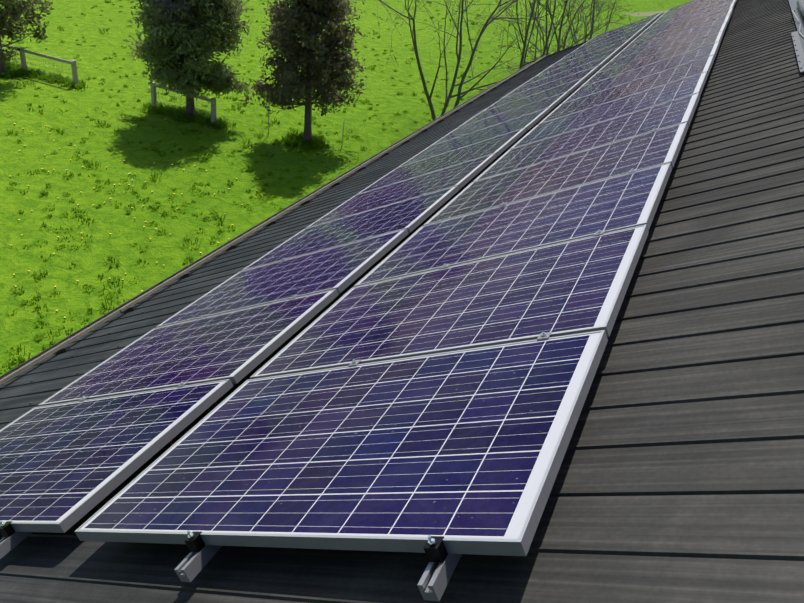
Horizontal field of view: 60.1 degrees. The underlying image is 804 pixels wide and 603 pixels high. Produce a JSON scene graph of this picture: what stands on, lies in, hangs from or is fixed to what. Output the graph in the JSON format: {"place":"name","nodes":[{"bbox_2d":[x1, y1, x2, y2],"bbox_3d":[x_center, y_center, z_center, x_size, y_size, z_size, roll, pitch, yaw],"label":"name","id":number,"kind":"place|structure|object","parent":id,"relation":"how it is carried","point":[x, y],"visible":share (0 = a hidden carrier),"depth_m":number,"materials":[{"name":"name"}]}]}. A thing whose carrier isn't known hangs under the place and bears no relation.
{"place":"outdoors","nodes":[
{"label":"outdoors","id":0,"kind":"place"},
{"bbox_2d":[0,0,692,375],"bbox_3d":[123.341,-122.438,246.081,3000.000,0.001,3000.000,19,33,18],"label":"lawn ground","id":1,"kind":"structure","parent":0,"point":[108,148],"depth_m":28.57,"materials":[{"name":"green plant"}]},
{"bbox_2d":[0,0,56,71],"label":"tree","id":2,"kind":"object","parent":1,"relation":"on","point":[15,9],"depth_m":32.32,"materials":[{"name":"green plant"}]},
{"bbox_2d":[1,43,216,122],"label":"fence posts and rails","id":3,"kind":"object","parent":1,"relation":"on","point":[22,50],"visible":0.6,"depth_m":32.62,"materials":[{"name":"grey wood"}]},
{"bbox_2d":[4,47,210,117],"bbox_3d":[-23.868,-13.545,35.793,34.587,0.964,0.008,19,33,18],"label":"fence wire","id":4,"kind":"object","parent":3,"relation":"attached to","point":[71,74],"visible":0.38,"depth_m":33.09,"materials":[{"name":"grey metal"}]},
{"bbox_2d":[124,0,253,115],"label":"cedar tree","id":5,"kind":"object","parent":1,"relation":"on","point":[170,16],"depth_m":28.24,"materials":[{"name":"green plant"}]},
{"bbox_2d":[239,0,370,140],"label":"cedar tree","id":6,"kind":"object","parent":1,"relation":"on","point":[331,46],"depth_m":27.50,"materials":[{"name":"green plant"}]},
{"bbox_2d":[268,108,344,146],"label":"garden stakes","id":7,"kind":"object","parent":1,"relation":"on","point":[268,128],"visible":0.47,"depth_m":29.88,"materials":[{"name":"grey wood"}]},
{"bbox_2d":[0,0,629,370],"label":"grass tufts","id":8,"kind":"object","parent":1,"relation":"on","point":[197,111],"depth_m":30.35,"materials":[{"name":"green plant"}]},
{"bbox_2d":[9,0,629,319],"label":"dandelion flowers","id":9,"kind":"object","parent":1,"relation":"on","point":[145,182],"visible":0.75,"depth_m":24.24,"materials":[{"name":"yellow plant"}]},
{"bbox_2d":[356,0,606,119],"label":"bare tree","id":10,"kind":"object","parent":1,"relation":"on","point":[462,82],"visible":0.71,"depth_m":32.33,"materials":[{"name":"brown plant"}]},
{"bbox_2d":[455,0,634,68],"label":"bare tree","id":11,"kind":"object","parent":1,"relation":"on","point":[524,52],"visible":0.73,"depth_m":33.70,"materials":[{"name":"brown plant"}]},
{"bbox_2d":[447,0,663,76],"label":"bare tree","id":12,"kind":"object","parent":1,"relation":"on","point":[572,20],"visible":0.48,"depth_m":41.27,"materials":[{"name":"brown plant"}]},
{"bbox_2d":[622,11,665,16],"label":"dirt track","id":13,"kind":"structure","parent":1,"relation":"on","point":[635,14],"depth_m":79.02,"materials":[{"name":"beige soil"}]},
{"bbox_2d":[0,0,803,602],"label":"roof","id":14,"kind":"structure","parent":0,"point":[742,522],"depth_m":2.09,"materials":[{"name":"grey metal"}]},
{"bbox_2d":[29,81,512,404],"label":"barn roof screws","id":15,"kind":"object","parent":14,"relation":"in","point":[224,261],"visible":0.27,"depth_m":6.71,"materials":[{"name":"grey metal"}]},
{"bbox_2d":[0,55,546,384],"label":"gutter","id":16,"kind":"object","parent":14,"relation":"attached to","point":[62,348],"visible":1,"depth_m":7.82,"materials":[{"name":"grey metal"}]},
{"bbox_2d":[0,0,724,600],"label":"solar rails and clamps","id":17,"kind":"object","parent":14,"relation":"on","point":[438,572],"visible":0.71,"depth_m":2.01,"materials":[{"name":"silver metal"}]},
{"bbox_2d":[0,0,803,602],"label":"roof seams","id":18,"kind":"object","parent":14,"relation":"attached to","point":[518,78],"visible":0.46,"depth_m":3.02,"materials":[{"name":"grey metal"}]},
{"bbox_2d":[0,0,803,378],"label":"roof edge trim","id":19,"kind":"structure","parent":14,"relation":"attached to","point":[794,8],"depth_m":8.16,"materials":[{"name":"grey metal"}]},
{"bbox_3d":[4.457,0.614,11.001,10.506,9.537,19.220,19,33,18],"label":"barn","id":20,"kind":"object","parent":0,"visible":0},
{"bbox_2d":[0,0,736,555],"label":"solar panels","id":21,"kind":"object","parent":20,"relation":"on","point":[450,406],"visible":1,"depth_m":3.05,"materials":[{"name":"blue glass"}]},
{"bbox_2d":[170,167,488,444],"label":"clamps","id":22,"kind":"object","parent":21,"relation":"attached to","point":[171,443],"visible":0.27,"depth_m":3.26,"materials":[{"name":"metal"}]},
{"bbox_2d":[457,64,552,127],"bbox_3d":[1.797,-3.677,12.284,0.380,0.345,7.866,17,32,15],"label":"black roof conduit","id":23,"kind":"object","parent":20,"relation":"on","point":[500,98],"visible":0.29,"depth_m":12.48,"materials":[{"name":"grey"}]},
{"bbox_2d":[791,0,803,72],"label":"roof flashing","id":24,"kind":"object","parent":20,"relation":"on","point":[798,47],"visible":1,"depth_m":6.62,"materials":[{"name":"grey metal"}]}
]}

